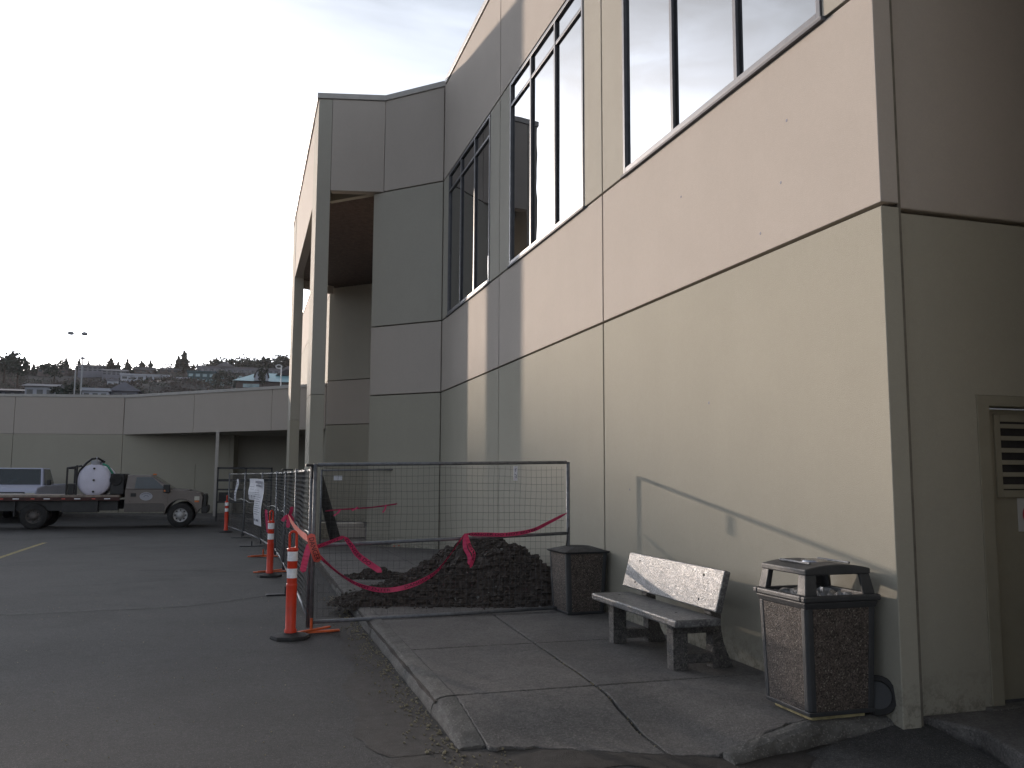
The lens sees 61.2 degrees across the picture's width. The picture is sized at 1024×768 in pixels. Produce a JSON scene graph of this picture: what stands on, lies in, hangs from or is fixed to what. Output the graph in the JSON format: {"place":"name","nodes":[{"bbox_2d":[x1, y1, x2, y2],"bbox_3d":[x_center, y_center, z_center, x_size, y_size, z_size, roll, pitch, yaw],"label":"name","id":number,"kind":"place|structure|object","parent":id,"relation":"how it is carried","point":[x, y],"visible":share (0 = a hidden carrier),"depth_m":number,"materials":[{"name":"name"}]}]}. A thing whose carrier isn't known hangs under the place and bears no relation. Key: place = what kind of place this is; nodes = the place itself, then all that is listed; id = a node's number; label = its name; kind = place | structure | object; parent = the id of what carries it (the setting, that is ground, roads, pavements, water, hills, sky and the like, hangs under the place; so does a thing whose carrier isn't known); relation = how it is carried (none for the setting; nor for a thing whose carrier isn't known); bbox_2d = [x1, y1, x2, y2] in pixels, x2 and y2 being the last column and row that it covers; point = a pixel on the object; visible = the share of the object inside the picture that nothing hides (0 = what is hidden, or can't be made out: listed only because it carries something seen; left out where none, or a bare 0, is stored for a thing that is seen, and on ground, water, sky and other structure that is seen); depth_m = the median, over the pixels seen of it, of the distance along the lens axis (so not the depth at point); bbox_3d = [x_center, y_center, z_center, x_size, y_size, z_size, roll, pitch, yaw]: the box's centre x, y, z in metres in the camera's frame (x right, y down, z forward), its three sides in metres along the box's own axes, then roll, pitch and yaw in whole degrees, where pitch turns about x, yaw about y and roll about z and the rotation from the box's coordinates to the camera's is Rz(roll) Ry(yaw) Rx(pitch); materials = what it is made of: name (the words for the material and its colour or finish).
{"place":"outdoors","nodes":[
{"label":"outdoors","id":0,"kind":"place"},
{"bbox_2d":[0,0,483,368],"label":"sky","id":1,"kind":"structure","parent":0,"point":[153,152],"materials":[{"name":"white"}]},
{"bbox_2d":[0,517,1023,767],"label":"asphalt lot","id":2,"kind":"structure","parent":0,"point":[298,711],"depth_m":7.72,"materials":[{"name":"asphalt"}]},
{"bbox_2d":[0,544,41,557],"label":"yellow parking line","id":3,"kind":"object","parent":2,"relation":"on","point":[20,550],"visible":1,"depth_m":18.79,"materials":[{"name":"paint"}]},
{"bbox_2d":[0,468,65,517],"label":"pickup truck","id":4,"kind":"object","parent":2,"relation":"on","point":[26,481],"visible":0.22,"depth_m":31.22,"materials":[{"name":"white metal"}]},
{"bbox_2d":[67,331,87,393],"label":"lamp post","id":5,"kind":"object","parent":2,"relation":"on","point":[73,333],"visible":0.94,"depth_m":54.75,"materials":[{"name":"metal"}]},
{"bbox_2d":[80,357,84,393],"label":"lamp post","id":6,"kind":"object","parent":2,"relation":"on","point":[82,358],"visible":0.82,"depth_m":59.31,"materials":[{"name":"metal"}]},
{"bbox_2d":[0,457,209,528],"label":"flatbed truck","id":7,"kind":"object","parent":2,"relation":"on","point":[96,481],"visible":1,"depth_m":27.15,"materials":[{"name":"beige paint"}]},
{"bbox_2d":[0,596,268,615],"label":"asphalt seam","id":8,"kind":"object","parent":2,"relation":"on","point":[136,608],"visible":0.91,"depth_m":10.63,"materials":[{"name":"asphalt"}]},
{"bbox_2d":[71,531,217,537],"bbox_3d":[-10.189,4.199,24.182,5.945,0.001,0.550,5,-8,-40],"label":"asphalt crack","id":9,"kind":"object","parent":2,"relation":"on","point":[146,534],"visible":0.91,"depth_m":23.68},
{"bbox_2d":[0,383,326,515],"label":"wing","id":10,"kind":"structure","parent":2,"relation":"on","point":[193,440],"depth_m":35.49,"materials":[{"name":"concrete"}]},
{"bbox_2d":[171,464,194,504],"bbox_3d":[-13.552,4.294,35.606,0.950,1.990,0.050,1,-6,-4],"label":"door","id":11,"kind":"structure","parent":10,"relation":"in","point":[182,475],"depth_m":35.63,"materials":[{"name":"beige paint"}]},
{"bbox_2d":[219,495,232,532],"bbox_3d":[-8.348,3.792,25.316,0.370,1.078,0.370,-1,-6,15],"label":"delineator post","id":12,"kind":"object","parent":2,"relation":"on","point":[225,530],"visible":1,"depth_m":25.26,"materials":[{"name":"orange plastic"}]},
{"bbox_2d":[228,473,244,534],"bbox_3d":[-7.796,3.350,24.464,0.044,1.680,2.981,3,-7,-26],"label":"temporary fence","id":13,"kind":"object","parent":2,"relation":"on","point":[231,510],"visible":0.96,"depth_m":24.55,"materials":[{"name":"metal"}]},
{"bbox_2d":[234,479,238,500],"bbox_3d":[-7.755,2.982,24.339,0.049,0.624,0.870,3,-7,-24],"label":"paper notice","id":14,"kind":"object","parent":13,"relation":"attached to","point":[237,482],"visible":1,"depth_m":24.28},
{"bbox_2d":[215,467,272,521],"bbox_3d":[-9.770,4.037,31.590,1.940,1.990,0.070,2,-6,-17],"label":"steel barrier","id":15,"kind":"object","parent":2,"relation":"on","point":[221,497],"visible":0.6,"depth_m":31.44,"materials":[{"name":"metal"}]},
{"bbox_2d":[240,541,262,546],"bbox_3d":[-6.085,3.733,20.236,0.520,0.118,0.100,2,-6,-12],"label":"fence stand","id":16,"kind":"object","parent":2,"relation":"on","point":[249,545],"visible":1,"depth_m":20.21,"materials":[{"name":"metal"}]},
{"bbox_2d":[242,472,261,543],"bbox_3d":[-6.529,3.065,21.787,0.040,1.680,2.980,3,-7,-24],"label":"temporary fence","id":17,"kind":"object","parent":2,"relation":"on","point":[244,516],"visible":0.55,"depth_m":22.50,"materials":[{"name":"metal"}]},
{"bbox_2d":[248,479,256,499],"bbox_3d":[-6.408,2.607,21.422,0.049,0.534,1.450,3,-7,-24],"label":"paper notice","id":18,"kind":"object","parent":17,"relation":"attached to","point":[252,491],"visible":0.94,"depth_m":21.49,"materials":[{"name":"paper"}]},
{"bbox_2d":[253,479,263,525],"bbox_3d":[-5.956,2.776,20.315,0.049,1.084,1.370,3,-7,-24],"label":"paper notice","id":19,"kind":"object","parent":17,"relation":"attached to","point":[259,492],"visible":1,"depth_m":20.22,"materials":[{"name":"paper"}]},
{"bbox_2d":[248,549,277,556],"bbox_3d":[-5.041,3.423,17.540,0.593,0.152,0.173,3,-7,-25],"label":"fence stand","id":20,"kind":"object","parent":2,"relation":"on","point":[262,555],"visible":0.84,"depth_m":17.51,"materials":[{"name":"orange paint"}]},
{"bbox_2d":[260,471,276,543],"bbox_3d":[-5.369,2.777,19.081,0.042,1.680,2.981,3,-7,-21],"label":"temporary fence","id":21,"kind":"object","parent":2,"relation":"on","point":[267,485],"visible":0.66,"depth_m":19.49,"materials":[{"name":"metal"}]},
{"bbox_2d":[257,510,281,577],"bbox_3d":[-3.953,2.605,14.176,0.370,1.078,0.370,5,-7,-34],"label":"delineator post","id":22,"kind":"object","parent":2,"relation":"on","point":[269,573],"visible":1,"depth_m":14.12,"materials":[{"name":"orange plastic"}]},
{"bbox_2d":[253,569,285,572],"bbox_3d":[-4.083,3.120,14.712,0.593,0.152,0.173,4,-7,-34],"label":"fence stand","id":23,"kind":"object","parent":2,"relation":"on","point":[274,570],"visible":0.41,"depth_m":14.65,"materials":[{"name":"orange paint"}]},
{"bbox_2d":[266,586,285,595],"bbox_3d":[-3.121,2.847,11.935,0.520,0.118,0.100,3,-7,-22],"label":"fence stand","id":24,"kind":"object","parent":2,"relation":"on","point":[279,594],"visible":0.59,"depth_m":11.86,"materials":[{"name":"metal"}]},
{"bbox_2d":[274,469,292,561],"bbox_3d":[-4.328,2.462,16.248,0.181,1.705,3.052,2,-6,-18],"label":"temporary fence","id":25,"kind":"object","parent":2,"relation":"on","point":[281,477],"visible":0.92,"depth_m":16.45,"materials":[{"name":"metal"}]},
{"bbox_2d":[265,509,267,532],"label":"barrier tape","id":26,"kind":"object","parent":25,"relation":"attached to","point":[266,515],"visible":0.85,"depth_m":16.58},
{"bbox_2d":[282,469,295,571],"bbox_3d":[-3.453,2.174,13.430,0.043,1.680,2.981,2,-6,-17],"label":"temporary fence","id":27,"kind":"object","parent":2,"relation":"on","point":[288,497],"visible":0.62,"depth_m":14.10,"materials":[{"name":"metal"}]},
{"bbox_2d":[270,530,309,641],"bbox_3d":[-2.236,2.030,8.792,0.370,1.078,0.370,0,-6,5],"label":"delineator post","id":28,"kind":"object","parent":2,"relation":"on","point":[289,634],"visible":1,"depth_m":8.74,"materials":[{"name":"orange plastic"}]},
{"bbox_2d":[293,464,322,627],"bbox_3d":[-2.542,1.853,10.553,0.180,1.705,3.050,2,-6,-17],"label":"temporary fence","id":29,"kind":"object","parent":2,"relation":"on","point":[307,572],"visible":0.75,"depth_m":10.10,"materials":[{"name":"metal"}]},
{"bbox_2d":[281,507,293,527],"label":"barrier tape","id":30,"kind":"object","parent":29,"relation":"attached to","point":[284,518],"visible":0.86,"depth_m":12.00,"materials":[{"name":"plastic"}]},
{"bbox_2d":[288,515,306,540],"bbox_3d":[-2.635,1.752,10.625,0.025,0.187,3.102,2,-7,-18],"label":"barrier tape","id":31,"kind":"object","parent":29,"relation":"attached to","point":[302,534],"visible":0.94,"depth_m":10.46,"materials":[{"name":"plastic"}]},
{"bbox_2d":[296,618,339,633],"bbox_3d":[-2.087,2.510,8.998,0.593,0.152,0.173,5,-8,-40],"label":"fence stand","id":32,"kind":"object","parent":2,"relation":"on","point":[314,630],"visible":0.65,"depth_m":9.01,"materials":[{"name":"orange paint"}]},
{"bbox_2d":[309,461,569,627],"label":"fence gate","id":33,"kind":"structure","parent":32,"relation":"on","point":[434,539],"depth_m":9.47,"materials":[{"name":"metal"}]},
{"bbox_2d":[307,534,321,561],"bbox_3d":[-2.060,1.706,9.005,0.160,0.295,0.053,0,-6,2],"label":"barrier tape","id":34,"kind":"object","parent":33,"relation":"attached to","point":[313,548],"visible":1,"depth_m":9.00,"materials":[{"name":"red"}]},
{"bbox_2d":[300,544,309,571],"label":"barrier tape","id":35,"kind":"object","parent":34,"relation":"hanging from","point":[304,562],"visible":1,"depth_m":8.95,"materials":[{"name":"plastic"}]},
{"bbox_2d":[317,536,343,547],"bbox_3d":[-1.922,1.663,9.094,0.313,0.134,0.025,2,-6,-15],"label":"barrier tape","id":36,"kind":"object","parent":33,"relation":"attached to","point":[330,541],"visible":1,"depth_m":9.10,"materials":[{"name":"red"}]},
{"bbox_2d":[344,536,381,572],"bbox_3d":[-1.576,1.804,9.157,0.409,0.385,0.042,1,-6,-11],"label":"barrier tape","id":37,"kind":"object","parent":33,"relation":"attached to","point":[366,561],"visible":1,"depth_m":9.16,"materials":[{"name":"red"}]},
{"bbox_2d":[321,534,464,592],"bbox_3d":[-1.303,1.916,9.261,1.657,0.613,0.054,2,-6,-17],"label":"barrier tape","id":38,"kind":"object","parent":33,"relation":"attached to","point":[398,588],"visible":1,"depth_m":9.23,"materials":[{"name":"red"}]},
{"bbox_2d":[463,534,471,564],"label":"barrier tape","id":39,"kind":"object","parent":33,"relation":"attached to","point":[468,554],"visible":1,"depth_m":9.51,"materials":[{"name":"plastic"}]},
{"bbox_2d":[465,534,475,567],"bbox_3d":[-0.458,1.833,9.510,0.122,0.363,0.053,2,-6,-17],"label":"barrier tape","id":40,"kind":"object","parent":33,"relation":"attached to","point":[471,549],"visible":1,"depth_m":9.51,"materials":[{"name":"red"}]},
{"bbox_2d":[466,513,566,536],"bbox_3d":[0.058,1.583,9.731,1.202,0.258,0.038,2,-6,-17],"label":"barrier tape","id":41,"kind":"object","parent":33,"relation":"attached to","point":[512,533],"visible":1,"depth_m":9.70,"materials":[{"name":"red"}]},
{"bbox_2d":[0,590,656,767],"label":"gutter grit","id":42,"kind":"object","parent":2,"relation":"on","point":[427,725],"visible":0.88,"depth_m":6.28,"materials":[{"name":"gravel"}]},
{"bbox_2d":[321,596,459,756],"bbox_3d":[-1.623,2.531,8.423,0.577,0.001,7.080,2,-6,-17],"label":"damp gutter","id":43,"kind":"object","parent":2,"relation":"on","point":[372,730],"visible":0.81,"depth_m":6.17,"materials":[{"name":"asphalt"}]},
{"bbox_2d":[388,744,831,767],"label":"damp gutter","id":44,"kind":"object","parent":2,"relation":"on","point":[536,757],"visible":0.6,"depth_m":4.99,"materials":[{"name":"asphalt"}]},
{"bbox_2d":[807,723,1009,767],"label":"asphalt ramp","id":45,"kind":"structure","parent":2,"relation":"on","point":[924,746],"depth_m":5.10,"materials":[{"name":"asphalt"}]},
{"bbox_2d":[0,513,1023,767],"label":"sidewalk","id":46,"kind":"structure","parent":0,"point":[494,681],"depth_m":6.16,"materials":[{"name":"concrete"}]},
{"bbox_2d":[321,522,328,538],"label":"concrete block","id":47,"kind":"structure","parent":46,"relation":"on","point":[324,532],"depth_m":21.24,"materials":[{"name":"grey concrete"}]},
{"bbox_2d":[322,477,339,539],"bbox_3d":[-4.324,2.933,20.339,0.639,1.542,0.259,2,-6,-17],"label":"netting roll","id":48,"kind":"object","parent":46,"relation":"on","point":[328,515],"visible":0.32,"depth_m":20.24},
{"bbox_2d":[337,522,364,537],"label":"concrete block","id":49,"kind":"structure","parent":46,"relation":"on","point":[358,528],"depth_m":21.55,"materials":[{"name":"concrete"}]},
{"bbox_2d":[319,469,392,547],"bbox_3d":[-3.183,2.683,18.706,1.901,1.708,0.060,2,-7,-18],"label":"temporary fence","id":50,"kind":"object","parent":46,"relation":"on","point":[337,478],"visible":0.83,"depth_m":18.59,"materials":[{"name":"metal"}]},
{"bbox_2d":[327,503,396,515],"bbox_3d":[-3.153,2.692,18.607,1.701,0.280,0.057,2,-6,-17],"label":"barrier tape","id":51,"kind":"object","parent":50,"relation":"attached to","point":[352,509],"visible":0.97,"depth_m":18.60,"materials":[{"name":"plastic"}]},
{"bbox_2d":[326,538,552,610],"bbox_3d":[-1.182,2.491,12.120,3.001,0.820,4.776,2,-6,-17],"label":"soil heap","id":52,"kind":"object","parent":46,"relation":"on","point":[530,589],"visible":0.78,"depth_m":10.54,"materials":[{"name":"soil"}]},
{"bbox_2d":[547,545,609,614],"bbox_3d":[0.747,2.203,9.812,0.545,0.730,0.545,3,-7,-20],"label":"trash bin","id":53,"kind":"object","parent":46,"relation":"on","point":[578,572],"visible":0.97,"depth_m":9.61,"materials":[{"name":"grey plastic"}]},
{"bbox_2d":[592,552,732,670],"bbox_3d":[1.285,1.940,7.555,0.604,0.782,1.760,2,-6,-17],"label":"concrete bench","id":54,"kind":"object","parent":46,"relation":"on","point":[699,586],"visible":1,"depth_m":7.22,"materials":[{"name":"concrete"}]},
{"bbox_2d":[753,557,880,720],"bbox_3d":[2.006,1.651,5.704,0.575,0.975,0.575,2,-6,-17],"label":"trash bin","id":55,"kind":"object","parent":46,"relation":"on","point":[818,638],"visible":1,"depth_m":5.49,"materials":[{"name":"stone"}]},
{"bbox_2d":[871,675,895,714],"bbox_3d":[2.340,1.987,5.531,0.244,0.244,0.050,-4,-13,33],"label":"round lid","id":56,"kind":"object","parent":46,"relation":"on","point":[884,700],"visible":0.71,"depth_m":5.49,"materials":[{"name":"black plastic"}]},
{"bbox_2d":[924,709,1023,767],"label":"door landing","id":57,"kind":"structure","parent":46,"relation":"in","point":[998,734],"depth_m":5.28,"materials":[{"name":"concrete"}]},
{"bbox_2d":[0,373,1023,434],"bbox_3d":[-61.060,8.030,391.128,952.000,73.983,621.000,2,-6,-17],"label":"hillside","id":58,"kind":"structure","parent":0,"point":[66,377],"depth_m":344.97,"materials":[{"name":"plant"}]},
{"bbox_2d":[0,349,21,382],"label":"tree","id":59,"kind":"object","parent":58,"relation":"on","point":[12,352],"visible":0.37,"depth_m":267.47,"materials":[{"name":"green plant"}]},
{"bbox_2d":[0,389,24,393],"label":"house","id":60,"kind":"structure","parent":58,"relation":"on","point":[12,391],"depth_m":148.21,"materials":[{"name":"grey"}]},
{"bbox_2d":[0,354,30,386],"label":"tree","id":61,"kind":"object","parent":58,"relation":"on","point":[10,361],"visible":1,"depth_m":259.10,"materials":[{"name":"green plant"}]},
{"bbox_2d":[21,383,63,393],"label":"house","id":62,"kind":"structure","parent":58,"relation":"on","point":[37,389],"depth_m":142.25,"materials":[{"name":"white"}]},
{"bbox_2d":[26,389,32,393],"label":"window","id":63,"kind":"structure","parent":62,"relation":"in","point":[29,391],"depth_m":141.61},
{"bbox_2d":[37,367,70,375],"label":"house","id":64,"kind":"structure","parent":58,"relation":"on","point":[40,372],"depth_m":375.10,"materials":[{"name":"grey"}]},
{"bbox_2d":[40,358,68,383],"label":"tree","id":65,"kind":"object","parent":58,"relation":"on","point":[49,369],"visible":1,"depth_m":280.39,"materials":[{"name":"green plant"}]},
{"bbox_2d":[49,382,79,393],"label":"tree","id":66,"kind":"object","parent":58,"relation":"on","point":[66,389],"visible":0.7,"depth_m":142.14,"materials":[{"name":"green plant"}]},
{"bbox_2d":[74,357,80,371],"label":"conifer","id":67,"kind":"object","parent":58,"relation":"on","point":[78,362],"visible":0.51,"depth_m":392.44,"materials":[{"name":"green plant"}]},
{"bbox_2d":[71,385,93,393],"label":"tree","id":68,"kind":"object","parent":58,"relation":"on","point":[77,391],"visible":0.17,"depth_m":150.30,"materials":[{"name":"green plant"}]},
{"bbox_2d":[77,364,106,377],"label":"house","id":69,"kind":"structure","parent":58,"relation":"on","point":[89,371],"depth_m":371.06,"materials":[{"name":"grey"}]},
{"bbox_2d":[82,387,111,394],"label":"house","id":70,"kind":"structure","parent":58,"relation":"on","point":[96,391],"depth_m":146.30,"materials":[{"name":"white"}]},
{"bbox_2d":[105,357,116,368],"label":"conifer","id":71,"kind":"object","parent":58,"relation":"on","point":[110,364],"visible":0.54,"depth_m":394.25,"materials":[{"name":"green plant"}]},
{"bbox_2d":[106,379,119,386],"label":"apartment block","id":72,"kind":"structure","parent":58,"relation":"on","point":[112,381],"depth_m":292.77,"materials":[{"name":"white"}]},
{"bbox_2d":[101,369,129,379],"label":"house","id":73,"kind":"structure","parent":58,"relation":"on","point":[110,373],"depth_m":364.21,"materials":[{"name":"grey"}]},
{"bbox_2d":[115,360,120,369],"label":"conifer","id":74,"kind":"object","parent":58,"relation":"on","point":[118,365],"visible":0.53,"depth_m":395.16,"materials":[{"name":"green plant"}]},
{"bbox_2d":[111,382,143,394],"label":"house","id":75,"kind":"structure","parent":58,"relation":"on","point":[124,388],"depth_m":149.28,"materials":[{"name":"grey"}]},
{"bbox_2d":[122,358,133,373],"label":"conifer","id":76,"kind":"object","parent":58,"relation":"on","point":[127,366],"visible":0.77,"depth_m":396.57,"materials":[{"name":"green plant"}]},
{"bbox_2d":[136,360,145,366],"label":"conifer","id":77,"kind":"object","parent":58,"relation":"on","point":[141,363],"visible":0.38,"depth_m":398.17,"materials":[{"name":"green plant"}]},
{"bbox_2d":[0,367,283,393],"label":"hill brush","id":78,"kind":"object","parent":58,"relation":"on","point":[134,383],"visible":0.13,"depth_m":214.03,"materials":[{"name":"plant"}]},
{"bbox_2d":[120,373,169,383],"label":"apartment block","id":79,"kind":"structure","parent":58,"relation":"on","point":[125,376],"depth_m":297.03,"materials":[{"name":"white"}]},
{"bbox_2d":[133,367,156,373],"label":"house","id":80,"kind":"structure","parent":58,"relation":"on","point":[138,370],"depth_m":391.83,"materials":[{"name":"grey"}]},
{"bbox_2d":[1,353,289,372],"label":"ridge wood","id":81,"kind":"object","parent":58,"relation":"on","point":[274,359],"visible":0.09,"depth_m":415.32,"materials":[{"name":"plant"}]},
{"bbox_2d":[147,359,156,372],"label":"conifer","id":82,"kind":"object","parent":58,"relation":"on","point":[150,364],"visible":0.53,"depth_m":399.56,"materials":[{"name":"green plant"}]},
{"bbox_2d":[159,368,180,373],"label":"house","id":83,"kind":"structure","parent":58,"relation":"on","point":[170,370],"depth_m":396.59,"materials":[{"name":"grey"}]},
{"bbox_2d":[174,349,191,372],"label":"conifer","id":84,"kind":"object","parent":58,"relation":"on","point":[183,363],"visible":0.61,"depth_m":403.06,"materials":[{"name":"green plant"}]},
{"bbox_2d":[187,370,216,384],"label":"apartment block","id":85,"kind":"structure","parent":58,"relation":"on","point":[206,375],"depth_m":312.84,"materials":[{"name":"grey"}]},
{"bbox_2d":[205,359,220,365],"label":"tree","id":86,"kind":"object","parent":58,"relation":"on","point":[215,363],"visible":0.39,"depth_m":409.42,"materials":[{"name":"green plant"}]},
{"bbox_2d":[209,368,231,385],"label":"tree","id":87,"kind":"object","parent":58,"relation":"on","point":[220,375],"visible":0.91,"depth_m":285.62,"materials":[{"name":"green plant"}]},
{"bbox_2d":[217,372,244,388],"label":"apartment block","id":88,"kind":"structure","parent":58,"relation":"on","point":[241,375],"depth_m":321.56,"materials":[{"name":"grey"}]},
{"bbox_2d":[223,372,240,386],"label":"tree","id":89,"kind":"object","parent":58,"relation":"on","point":[229,380],"visible":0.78,"depth_m":291.43,"materials":[{"name":"green plant"}]},
{"bbox_2d":[229,357,253,367],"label":"tree","id":90,"kind":"object","parent":58,"relation":"on","point":[240,363],"visible":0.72,"depth_m":413.52,"materials":[{"name":"green plant"}]},
{"bbox_2d":[196,362,288,374],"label":"hotel row","id":91,"kind":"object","parent":58,"relation":"on","point":[226,366],"visible":0.42,"depth_m":392.83,"materials":[{"name":"grey"}]},
{"bbox_2d":[232,369,288,388],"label":"turquoise roof building","id":92,"kind":"structure","parent":58,"relation":"on","point":[252,380],"depth_m":189.74,"materials":[{"name":"teal"}]},
{"bbox_2d":[247,358,273,367],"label":"tree","id":93,"kind":"object","parent":58,"relation":"on","point":[256,364],"visible":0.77,"depth_m":415.79,"materials":[{"name":"green plant"}]},
{"bbox_2d":[258,366,268,386],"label":"tree","id":94,"kind":"object","parent":58,"relation":"on","point":[261,373],"visible":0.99,"depth_m":181.56,"materials":[{"name":"green plant"}]},
{"bbox_2d":[264,359,284,367],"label":"tree","id":95,"kind":"object","parent":58,"relation":"on","point":[273,364],"visible":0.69,"depth_m":417.34,"materials":[{"name":"green plant"}]},
{"bbox_2d":[275,364,281,385],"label":"lamp post","id":96,"kind":"object","parent":58,"relation":"on","point":[281,372],"visible":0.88,"depth_m":106.98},
{"bbox_2d":[276,353,289,366],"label":"tree","id":97,"kind":"object","parent":58,"relation":"on","point":[287,360],"visible":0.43,"depth_m":419.80,"materials":[{"name":"green plant"}]},
{"bbox_2d":[286,0,1023,729],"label":"commercial building","id":98,"kind":"structure","parent":0,"point":[734,288],"depth_m":7.90,"materials":[{"name":"beige paint"}]},
{"bbox_2d":[446,113,490,316],"bbox_3d":[-0.863,-3.124,16.854,0.087,3.105,3.350,2,-6,-17],"label":"window","id":99,"kind":"structure","parent":98,"relation":"in","point":[468,273],"depth_m":16.74,"materials":[{"name":"glass"}]},
{"bbox_2d":[507,0,586,267],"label":"window","id":100,"kind":"structure","parent":98,"relation":"in","point":[546,168],"depth_m":12.42,"materials":[{"name":"glass"}]},
{"bbox_2d":[620,0,826,178],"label":"window","id":101,"kind":"structure","parent":98,"relation":"in","point":[681,59],"depth_m":8.44,"materials":[{"name":"glass"}]},
{"bbox_2d":[989,409,1023,699],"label":"door","id":102,"kind":"structure","parent":98,"relation":"in","point":[1006,426],"depth_m":5.97,"materials":[{"name":"paint"}]},
{"bbox_2d":[1017,498,1023,531],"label":"no smoking sign","id":103,"kind":"object","parent":98,"relation":"attached to","point":[1020,505],"visible":1,"depth_m":6.01,"materials":[{"name":"white"}]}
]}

